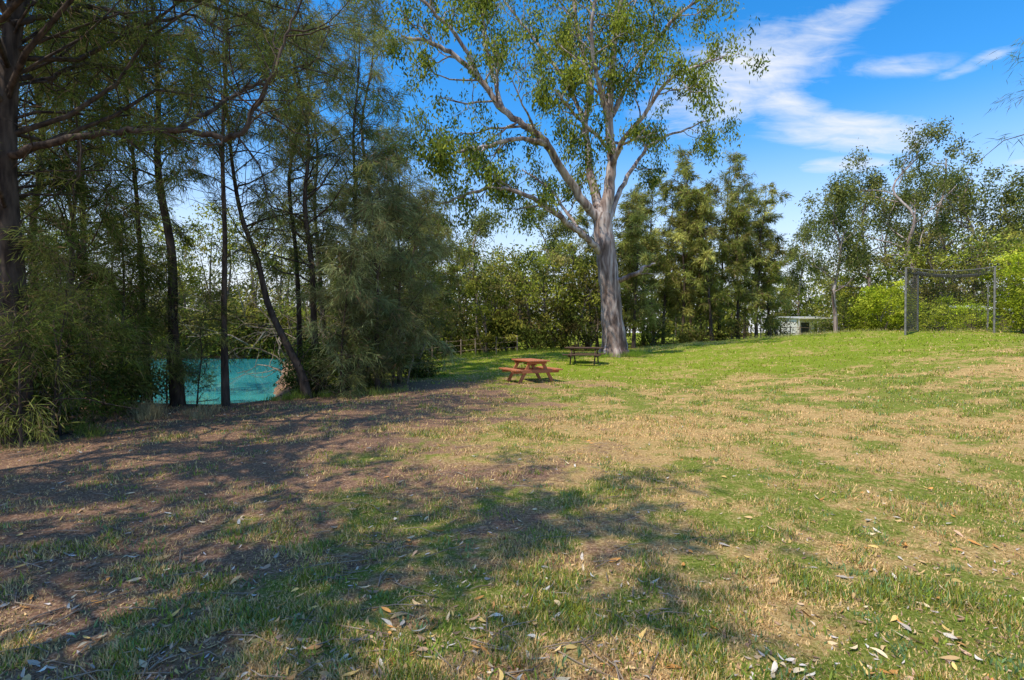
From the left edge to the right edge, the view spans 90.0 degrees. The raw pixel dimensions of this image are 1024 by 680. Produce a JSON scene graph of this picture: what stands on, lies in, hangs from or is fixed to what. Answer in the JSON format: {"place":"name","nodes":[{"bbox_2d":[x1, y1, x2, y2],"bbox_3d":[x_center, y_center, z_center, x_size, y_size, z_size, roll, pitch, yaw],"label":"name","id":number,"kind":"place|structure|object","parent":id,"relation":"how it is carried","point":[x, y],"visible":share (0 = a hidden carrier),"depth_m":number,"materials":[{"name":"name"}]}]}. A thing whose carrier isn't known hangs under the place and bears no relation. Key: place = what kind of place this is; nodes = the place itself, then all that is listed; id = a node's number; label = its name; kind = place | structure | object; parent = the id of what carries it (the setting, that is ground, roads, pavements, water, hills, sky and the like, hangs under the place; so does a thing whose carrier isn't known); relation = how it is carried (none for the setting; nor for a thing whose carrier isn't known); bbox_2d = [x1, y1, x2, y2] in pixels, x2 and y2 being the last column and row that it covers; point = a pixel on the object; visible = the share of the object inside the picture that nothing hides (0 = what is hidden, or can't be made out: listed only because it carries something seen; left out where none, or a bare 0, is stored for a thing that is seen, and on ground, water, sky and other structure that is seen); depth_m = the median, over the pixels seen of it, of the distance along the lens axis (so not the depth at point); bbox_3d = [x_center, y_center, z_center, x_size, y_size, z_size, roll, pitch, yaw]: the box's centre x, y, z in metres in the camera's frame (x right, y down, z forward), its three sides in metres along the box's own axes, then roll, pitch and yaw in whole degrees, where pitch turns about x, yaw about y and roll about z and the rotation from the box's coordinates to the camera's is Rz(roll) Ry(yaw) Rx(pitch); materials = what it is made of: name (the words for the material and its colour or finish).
{"place":"outdoors","nodes":[
{"label":"outdoors","id":0,"kind":"place"},
{"bbox_2d":[126,358,283,403],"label":"river water","id":1,"kind":"structure","parent":0,"point":[244,387],"depth_m":25.09,"materials":[{"name":"teal liquid"}]},
{"bbox_2d":[0,326,1023,679],"bbox_3d":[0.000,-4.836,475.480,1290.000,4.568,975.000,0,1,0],"label":"lawn ground","id":2,"kind":"structure","parent":0,"point":[244,474],"depth_m":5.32,"materials":[{"name":"green plant"}]},
{"bbox_2d":[0,338,85,442],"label":"undergrowth shrub","id":3,"kind":"object","parent":2,"relation":"on","point":[27,385],"visible":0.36,"depth_m":8.40,"materials":[{"name":"green plant"}]},
{"bbox_2d":[0,271,89,450],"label":"casuarina sapling","id":4,"kind":"object","parent":2,"relation":"on","point":[20,365],"visible":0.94,"depth_m":7.93,"materials":[{"name":"green plant"}]},
{"bbox_2d":[18,158,102,423],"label":"casuarina sapling","id":5,"kind":"object","parent":2,"relation":"on","point":[43,273],"visible":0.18,"depth_m":9.88,"materials":[{"name":"green plant"}]},
{"bbox_2d":[0,208,123,445],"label":"casuarina sapling","id":6,"kind":"object","parent":2,"relation":"on","point":[53,263],"visible":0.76,"depth_m":8.65,"materials":[{"name":"green plant"}]},
{"bbox_2d":[0,176,137,436],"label":"casuarina sapling","id":7,"kind":"object","parent":2,"relation":"on","point":[24,240],"visible":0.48,"depth_m":9.20,"materials":[{"name":"green plant"}]},
{"bbox_2d":[0,25,172,310],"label":"casuarina tree","id":8,"kind":"object","parent":2,"relation":"on","point":[21,178],"visible":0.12,"depth_m":12.01,"materials":[{"name":"green plant"}]},
{"bbox_2d":[27,273,171,423],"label":"casuarina sapling","id":9,"kind":"object","parent":2,"relation":"on","point":[127,330],"visible":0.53,"depth_m":10.93,"materials":[{"name":"green plant"}]},
{"bbox_2d":[0,0,198,352],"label":"casuarina tree","id":10,"kind":"object","parent":2,"relation":"on","point":[67,149],"visible":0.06,"depth_m":13.96,"materials":[{"name":"green plant"}]},
{"bbox_2d":[39,319,163,429],"bbox_3d":[-9.365,0.985,11.063,3.490,2.995,2.765,0,1,0],"label":"undergrowth shrub","id":11,"kind":"object","parent":2,"relation":"on","point":[107,400],"visible":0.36,"depth_m":11.04,"materials":[{"name":"green plant"}]},
{"bbox_2d":[37,358,166,414],"bbox_3d":[-9.889,1.305,12.520,2.558,2.284,2.379,0,1,-24],"label":"undergrowth shrub","id":12,"kind":"object","parent":2,"relation":"on","point":[116,369],"visible":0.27,"depth_m":12.41,"materials":[{"name":"green plant"}]},
{"bbox_2d":[18,0,193,382],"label":"casuarina tree","id":13,"kind":"object","parent":2,"relation":"on","point":[87,206],"visible":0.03,"depth_m":19.18,"materials":[{"name":"green plant"}]},
{"bbox_2d":[0,0,212,276],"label":"casuarina tree","id":14,"kind":"object","parent":2,"relation":"on","point":[40,98],"visible":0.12,"depth_m":12.43,"materials":[{"name":"green plant"}]},
{"bbox_2d":[17,7,198,421],"bbox_3d":[-9.544,-2.628,11.330,5.332,9.237,5.449,0,1,0],"label":"casuarina tree","id":15,"kind":"object","parent":2,"relation":"on","point":[83,175],"visible":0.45,"depth_m":11.06,"materials":[{"name":"green plant"}]},
{"bbox_2d":[18,0,201,394],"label":"casuarina tree","id":16,"kind":"object","parent":2,"relation":"on","point":[188,241],"visible":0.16,"depth_m":13.73,"materials":[{"name":"green plant"}]},
{"bbox_2d":[32,185,193,412],"bbox_3d":[-9.793,-0.915,12.675,2.933,5.804,3.841,0,1,0],"label":"casuarina tree","id":17,"kind":"object","parent":2,"relation":"on","point":[148,318],"visible":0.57,"depth_m":12.57,"materials":[{"name":"green plant"}]},
{"bbox_2d":[0,0,265,403],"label":"casuarina tree","id":18,"kind":"object","parent":2,"relation":"on","point":[138,228],"visible":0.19,"depth_m":13.49,"materials":[{"name":"green plant"}]},
{"bbox_2d":[4,0,262,405],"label":"casuarina tree","id":19,"kind":"object","parent":2,"relation":"on","point":[175,396],"visible":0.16,"depth_m":13.84,"materials":[{"name":"green plant"}]},
{"bbox_2d":[99,285,216,406],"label":"casuarina sapling","id":20,"kind":"object","parent":2,"relation":"on","point":[165,316],"visible":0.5,"depth_m":13.51,"materials":[{"name":"green plant"}]},
{"bbox_2d":[119,224,216,343],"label":"riverside tree","id":21,"kind":"object","parent":2,"relation":"on","point":[193,277],"visible":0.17,"depth_m":51.38,"materials":[{"name":"green plant"}]},
{"bbox_2d":[148,303,230,359],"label":"riverside tree","id":22,"kind":"object","parent":2,"relation":"on","point":[186,334],"visible":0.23,"depth_m":48.43,"materials":[{"name":"green plant"}]},
{"bbox_2d":[0,0,388,444],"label":"casuarina tree","id":23,"kind":"object","parent":2,"relation":"on","point":[14,59],"visible":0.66,"depth_m":8.66,"materials":[{"name":"green plant"}]},
{"bbox_2d":[4,0,381,249],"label":"casuarina limb","id":24,"kind":"object","parent":23,"relation":"attached to","point":[150,129],"visible":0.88,"depth_m":8.81,"materials":[{"name":"green plant"}]},
{"bbox_2d":[74,0,323,406],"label":"casuarina tree","id":25,"kind":"object","parent":2,"relation":"on","point":[225,383],"visible":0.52,"depth_m":13.45,"materials":[{"name":"green plant"}]},
{"bbox_2d":[154,278,261,405],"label":"casuarina sapling","id":26,"kind":"object","parent":2,"relation":"on","point":[216,307],"visible":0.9,"depth_m":13.80,"materials":[{"name":"green plant"}]},
{"bbox_2d":[168,199,249,349],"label":"riverside tree","id":27,"kind":"object","parent":2,"relation":"on","point":[207,235],"visible":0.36,"depth_m":53.17,"materials":[{"name":"green plant"}]},
{"bbox_2d":[185,296,258,357],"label":"riverside tree","id":28,"kind":"object","parent":2,"relation":"on","point":[238,311],"visible":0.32,"depth_m":48.32,"materials":[{"name":"green plant"}]},
{"bbox_2d":[134,2,366,398],"bbox_3d":[-7.395,-4.302,14.970,6.132,11.964,4.918,0,1,-26],"label":"casuarina tree","id":29,"kind":"object","parent":2,"relation":"on","point":[305,388],"visible":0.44,"depth_m":14.63,"materials":[{"name":"green plant"}]},
{"bbox_2d":[210,217,292,352],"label":"riverside tree","id":30,"kind":"object","parent":2,"relation":"on","point":[251,305],"visible":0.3,"depth_m":52.24,"materials":[{"name":"green plant"}]},
{"bbox_2d":[227,307,292,358],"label":"riverside tree","id":31,"kind":"object","parent":2,"relation":"on","point":[259,316],"visible":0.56,"depth_m":48.05,"materials":[{"name":"green plant"}]},
{"bbox_2d":[239,203,317,354],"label":"riverside tree","id":32,"kind":"object","parent":2,"relation":"on","point":[273,296],"visible":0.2,"depth_m":50.85,"materials":[{"name":"green plant"}]},
{"bbox_2d":[110,222,455,388],"bbox_3d":[-20.195,-1.853,34.080,20.490,17.760,48.673,0,1,-28],"label":"riverside brush","id":33,"kind":"object","parent":2,"relation":"on","point":[279,343],"visible":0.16,"depth_m":22.30,"materials":[{"name":"green plant"}]},
{"bbox_2d":[198,0,382,395],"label":"casuarina tree","id":34,"kind":"object","parent":2,"relation":"on","point":[312,281],"visible":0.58,"depth_m":15.14,"materials":[{"name":"green plant"}]},
{"bbox_2d":[191,0,397,391],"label":"casuarina tree","id":35,"kind":"object","parent":2,"relation":"on","point":[372,136],"visible":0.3,"depth_m":16.28,"materials":[{"name":"green plant"}]},
{"bbox_2d":[260,296,332,359],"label":"riverside tree","id":36,"kind":"object","parent":2,"relation":"on","point":[303,312],"visible":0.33,"depth_m":48.41,"materials":[{"name":"green plant"}]},
{"bbox_2d":[241,22,389,349],"bbox_3d":[-9.547,-6.663,24.363,7.676,16.931,6.542,0,1,0],"label":"casuarina tree","id":37,"kind":"object","parent":2,"relation":"on","point":[320,314],"visible":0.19,"depth_m":23.75,"materials":[{"name":"green plant"}]},
{"bbox_2d":[273,332,358,396],"bbox_3d":[-5.772,0.922,15.360,2.509,2.437,2.201,0,1,0],"label":"undergrowth shrub","id":38,"kind":"object","parent":2,"relation":"on","point":[308,365],"visible":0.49,"depth_m":15.02,"materials":[{"name":"green plant"}]},
{"bbox_2d":[283,209,404,399],"bbox_3d":[-4.748,-0.783,14.731,3.348,5.833,3.355,0,1,-22],"label":"casuarina tree","id":39,"kind":"object","parent":2,"relation":"on","point":[367,301],"visible":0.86,"depth_m":14.51,"materials":[{"name":"green plant"}]},
{"bbox_2d":[284,0,443,385],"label":"casuarina tree","id":40,"kind":"object","parent":2,"relation":"on","point":[375,108],"visible":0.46,"depth_m":16.99,"materials":[{"name":"green plant"}]},
{"bbox_2d":[315,298,414,391],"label":"casuarina sapling","id":41,"kind":"object","parent":2,"relation":"on","point":[357,349],"visible":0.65,"depth_m":14.88,"materials":[{"name":"green plant"}]},
{"bbox_2d":[305,146,434,391],"bbox_3d":[-4.279,-2.020,15.738,4.037,8.173,4.376,0,1,0],"label":"casuarina tree","id":42,"kind":"object","parent":2,"relation":"on","point":[367,211],"visible":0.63,"depth_m":15.58,"materials":[{"name":"green plant"}]},
{"bbox_2d":[298,0,459,376],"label":"casuarina tree","id":43,"kind":"object","parent":2,"relation":"on","point":[380,36],"visible":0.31,"depth_m":20.97,"materials":[{"name":"green plant"}]},
{"bbox_2d":[326,120,466,388],"bbox_3d":[-3.890,-2.667,17.363,3.657,9.087,4.543,0,1,26],"label":"casuarina tree","id":44,"kind":"object","parent":2,"relation":"on","point":[411,264],"visible":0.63,"depth_m":17.36,"materials":[{"name":"green plant"}]},
{"bbox_2d":[366,300,438,387],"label":"casuarina sapling","id":45,"kind":"object","parent":2,"relation":"on","point":[399,363],"visible":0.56,"depth_m":15.80,"materials":[{"name":"green plant"}]},
{"bbox_2d":[366,148,480,371],"bbox_3d":[-3.793,-3.278,21.499,4.825,9.699,5.030,1,1,40],"label":"casuarina tree","id":46,"kind":"object","parent":2,"relation":"on","point":[443,299],"visible":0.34,"depth_m":21.12,"materials":[{"name":"green plant"}]},
{"bbox_2d":[379,177,470,359],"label":"casuarina tree","id":47,"kind":"object","parent":2,"relation":"on","point":[431,191],"visible":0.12,"depth_m":27.17,"materials":[{"name":"green plant"}]},
{"bbox_2d":[429,237,512,354],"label":"paperbark tree","id":48,"kind":"object","parent":2,"relation":"on","point":[452,268],"visible":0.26,"depth_m":35.45,"materials":[{"name":"green plant"}]},
{"bbox_2d":[438,200,507,316],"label":"gum tree","id":49,"kind":"object","parent":2,"relation":"on","point":[483,222],"visible":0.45,"depth_m":49.25,"materials":[{"name":"green plant"}]},
{"bbox_2d":[448,256,525,354],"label":"paperbark tree","id":50,"kind":"object","parent":2,"relation":"on","point":[484,312],"visible":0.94,"depth_m":32.65,"materials":[{"name":"green plant"}]},
{"bbox_2d":[480,239,541,350],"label":"paperbark tree","id":51,"kind":"object","parent":2,"relation":"on","point":[503,264],"visible":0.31,"depth_m":36.70,"materials":[{"name":"green plant"}]},
{"bbox_2d":[0,367,1023,679],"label":"fallen leaves","id":52,"kind":"object","parent":2,"relation":"on","point":[326,673],"depth_m":3.03,"materials":[{"name":"beige plant"}]},
{"bbox_2d":[28,262,1016,344],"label":"distant treeline","id":53,"kind":"object","parent":2,"relation":"on","point":[729,313],"visible":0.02,"depth_m":77.38,"materials":[{"name":"green plant"}]},
{"bbox_2d":[499,358,562,383],"bbox_3d":[0.629,1.063,17.617,1.755,0.788,1.450,0,1,-24],"label":"picnic table","id":54,"kind":"object","parent":2,"relation":"on","point":[533,363],"visible":0.96,"depth_m":17.32,"materials":[{"name":"brown wood"}]},
{"bbox_2d":[505,317,561,350],"bbox_3d":[1.358,-0.197,33.867,4.094,2.904,4.518,0,1,0],"label":"undergrowth shrub","id":55,"kind":"object","parent":2,"relation":"on","point":[535,344],"visible":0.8,"depth_m":33.54,"materials":[{"name":"green plant"}]},
{"bbox_2d":[492,244,585,348],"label":"paperbark tree","id":56,"kind":"object","parent":2,"relation":"on","point":[526,285],"visible":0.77,"depth_m":34.27,"materials":[{"name":"green plant"}]},
{"bbox_2d":[512,198,580,307],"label":"gum tree","id":57,"kind":"object","parent":2,"relation":"on","point":[555,228],"visible":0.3,"depth_m":50.95,"materials":[{"name":"green plant"}]},
{"bbox_2d":[517,236,600,348],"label":"paperbark tree","id":58,"kind":"object","parent":2,"relation":"on","point":[565,278],"visible":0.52,"depth_m":35.97,"materials":[{"name":"green plant"}]},
{"bbox_2d":[344,0,775,357],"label":"gum tree","id":59,"kind":"object","parent":2,"relation":"on","point":[599,211],"visible":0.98,"depth_m":24.96,"materials":[{"name":"green plant"}]},
{"bbox_2d":[553,309,601,349],"bbox_3d":[4.628,-0.706,34.408,3.415,3.308,3.058,0,1,21],"label":"undergrowth shrub","id":60,"kind":"object","parent":2,"relation":"on","point":[580,331],"visible":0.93,"depth_m":34.02,"materials":[{"name":"green plant"}]},
{"bbox_2d":[538,249,632,348],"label":"paperbark tree","id":61,"kind":"object","parent":2,"relation":"on","point":[593,302],"visible":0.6,"depth_m":35.62,"materials":[{"name":"green plant"}]},
{"bbox_2d":[563,205,613,346],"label":"casuarina tree","id":62,"kind":"object","parent":2,"relation":"on","point":[583,219],"visible":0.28,"depth_m":40.65,"materials":[{"name":"green plant"}]},
{"bbox_2d":[591,189,669,332],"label":"casuarina tree","id":63,"kind":"object","parent":2,"relation":"on","point":[626,205],"visible":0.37,"depth_m":37.58,"materials":[{"name":"green plant"}]},
{"bbox_2d":[612,189,676,344],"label":"casuarina tree","id":64,"kind":"object","parent":2,"relation":"on","point":[652,248],"visible":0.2,"depth_m":38.30,"materials":[{"name":"green plant"}]},
{"bbox_2d":[615,199,683,347],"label":"casuarina tree","id":65,"kind":"object","parent":2,"relation":"on","point":[633,231],"visible":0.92,"depth_m":34.19,"materials":[{"name":"green plant"}]},
{"bbox_2d":[626,313,679,346],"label":"undergrowth shrub","id":66,"kind":"object","parent":2,"relation":"on","point":[655,334],"visible":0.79,"depth_m":36.64,"materials":[{"name":"green plant"}]},
{"bbox_2d":[630,164,680,339],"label":"casuarina tree","id":67,"kind":"object","parent":2,"relation":"on","point":[636,189],"visible":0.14,"depth_m":44.81,"materials":[{"name":"green plant"}]},
{"bbox_2d":[638,182,703,343],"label":"casuarina tree","id":68,"kind":"object","parent":2,"relation":"on","point":[668,305],"visible":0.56,"depth_m":39.58,"materials":[{"name":"green plant"}]},
{"bbox_2d":[655,145,717,342],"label":"casuarina tree","id":69,"kind":"object","parent":2,"relation":"on","point":[683,235],"visible":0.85,"depth_m":38.55,"materials":[{"name":"green plant"}]},
{"bbox_2d":[665,193,728,341],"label":"casuarina tree","id":70,"kind":"object","parent":2,"relation":"on","point":[704,276],"visible":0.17,"depth_m":39.52,"materials":[{"name":"green plant"}]},
{"bbox_2d":[670,316,728,343],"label":"undergrowth shrub","id":71,"kind":"object","parent":2,"relation":"on","point":[691,335],"visible":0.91,"depth_m":37.28,"materials":[{"name":"green plant"}]},
{"bbox_2d":[676,187,747,340],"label":"casuarina tree","id":72,"kind":"object","parent":2,"relation":"on","point":[706,259],"visible":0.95,"depth_m":37.78,"materials":[{"name":"green plant"}]},
{"bbox_2d":[688,148,753,334],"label":"casuarina tree","id":73,"kind":"object","parent":2,"relation":"on","point":[739,158],"visible":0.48,"depth_m":40.51,"materials":[{"name":"green plant"}]},
{"bbox_2d":[705,314,760,340],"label":"undergrowth shrub","id":74,"kind":"object","parent":2,"relation":"on","point":[732,329],"visible":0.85,"depth_m":38.47,"materials":[{"name":"green plant"}]},
{"bbox_2d":[705,186,775,338],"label":"casuarina tree","id":75,"kind":"object","parent":2,"relation":"on","point":[741,296],"visible":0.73,"depth_m":39.44,"materials":[{"name":"green plant"}]},
{"bbox_2d":[731,182,793,336],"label":"casuarina tree","id":76,"kind":"object","parent":2,"relation":"on","point":[759,227],"visible":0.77,"depth_m":40.61,"materials":[{"name":"green plant"}]},
{"bbox_2d":[741,214,797,336],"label":"casuarina tree","id":77,"kind":"object","parent":2,"relation":"on","point":[769,321],"visible":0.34,"depth_m":41.47,"materials":[{"name":"green plant"}]},
{"bbox_2d":[777,217,831,316],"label":"gum tree","id":78,"kind":"object","parent":2,"relation":"on","point":[795,277],"visible":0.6,"depth_m":65.65,"materials":[{"name":"green plant"}]},
{"bbox_2d":[774,276,839,331],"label":"bushland tree","id":79,"kind":"object","parent":2,"relation":"on","point":[817,300],"visible":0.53,"depth_m":65.72,"materials":[{"name":"green plant"}]},
{"bbox_2d":[784,167,878,332],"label":"gum tree","id":80,"kind":"object","parent":2,"relation":"on","point":[841,192],"visible":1,"depth_m":45.06,"materials":[{"name":"green plant"}]},
{"bbox_2d":[804,138,921,327],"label":"gum tree","id":81,"kind":"object","parent":2,"relation":"on","point":[862,158],"visible":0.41,"depth_m":49.63,"materials":[{"name":"green plant"}]},
{"bbox_2d":[829,268,900,326],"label":"bushland tree","id":82,"kind":"object","parent":2,"relation":"on","point":[844,295],"visible":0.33,"depth_m":52.02,"materials":[{"name":"green plant"}]},
{"bbox_2d":[842,278,920,330],"bbox_3d":[22.656,-1.873,31.103,3.483,3.732,3.664,-1,1,-42],"label":"green shrub","id":83,"kind":"object","parent":2,"relation":"on","point":[881,294],"visible":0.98,"depth_m":30.66,"materials":[{"name":"green plant"}]},
{"bbox_2d":[851,171,933,313],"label":"gum tree","id":84,"kind":"object","parent":2,"relation":"on","point":[886,237],"visible":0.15,"depth_m":55.96,"materials":[{"name":"green plant"}]},
{"bbox_2d":[854,245,950,330],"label":"bushland tree","id":85,"kind":"object","parent":2,"relation":"on","point":[885,260],"visible":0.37,"depth_m":43.90,"materials":[{"name":"green plant"}]},
{"bbox_2d":[831,115,1010,325],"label":"gum tree","id":86,"kind":"object","parent":2,"relation":"on","point":[936,135],"visible":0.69,"depth_m":46.89,"materials":[{"name":"green plant"}]},
{"bbox_2d":[878,173,979,323],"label":"gum tree","id":87,"kind":"object","parent":2,"relation":"on","point":[918,228],"visible":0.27,"depth_m":51.81,"materials":[{"name":"green plant"}]},
{"bbox_2d":[911,295,969,330],"bbox_3d":[29.163,-1.532,34.887,3.714,3.173,4.126,0,1,0],"label":"green shrub","id":88,"kind":"object","parent":2,"relation":"on","point":[937,317],"visible":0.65,"depth_m":34.59,"materials":[{"name":"green plant"}]},
{"bbox_2d":[871,146,1010,324],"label":"gum tree","id":89,"kind":"object","parent":2,"relation":"on","point":[923,157],"visible":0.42,"depth_m":50.10,"materials":[{"name":"green plant"}]},
{"bbox_2d":[888,223,996,330],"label":"bushland tree","id":90,"kind":"object","parent":2,"relation":"on","point":[933,259],"visible":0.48,"depth_m":41.56,"materials":[{"name":"green plant"}]},
{"bbox_2d":[904,266,995,334],"bbox_3d":[23.065,-1.893,26.949,8.223,3.862,3.228,0,1,-7],"label":"cricket net","id":91,"kind":"object","parent":2,"relation":"on","point":[966,274],"visible":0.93,"depth_m":26.91,"materials":[{"name":"metal"}]},
{"bbox_2d":[910,132,1023,315],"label":"gum tree","id":92,"kind":"object","parent":2,"relation":"on","point":[970,209],"visible":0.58,"depth_m":45.50,"materials":[{"name":"green plant"}]},
{"bbox_2d":[919,219,1023,327],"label":"bushland tree","id":93,"kind":"object","parent":2,"relation":"on","point":[986,258],"visible":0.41,"depth_m":40.31,"materials":[{"name":"green plant"}]},
{"bbox_2d":[941,298,1008,330],"bbox_3d":[28.702,-1.325,31.768,3.853,2.576,3.148,0,1,24],"label":"green shrub","id":94,"kind":"object","parent":2,"relation":"on","point":[971,311],"visible":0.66,"depth_m":31.74,"materials":[{"name":"green plant"}]},
{"bbox_2d":[950,232,1023,329],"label":"bushland tree","id":95,"kind":"object","parent":2,"relation":"on","point":[984,298],"visible":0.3,"depth_m":38.25,"materials":[{"name":"green plant"}]},
{"bbox_2d":[966,165,1023,326],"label":"gum tree","id":96,"kind":"object","parent":2,"relation":"on","point":[1010,195],"visible":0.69,"depth_m":43.13,"materials":[{"name":"green plant"}]},
{"bbox_2d":[975,238,1023,333],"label":"green shrub","id":97,"kind":"object","parent":2,"relation":"on","point":[1014,302],"visible":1,"depth_m":26.36,"materials":[{"name":"green plant"}]},
{"bbox_2d":[0,0,1023,332],"label":"sky","id":98,"kind":"structure","parent":0,"point":[842,72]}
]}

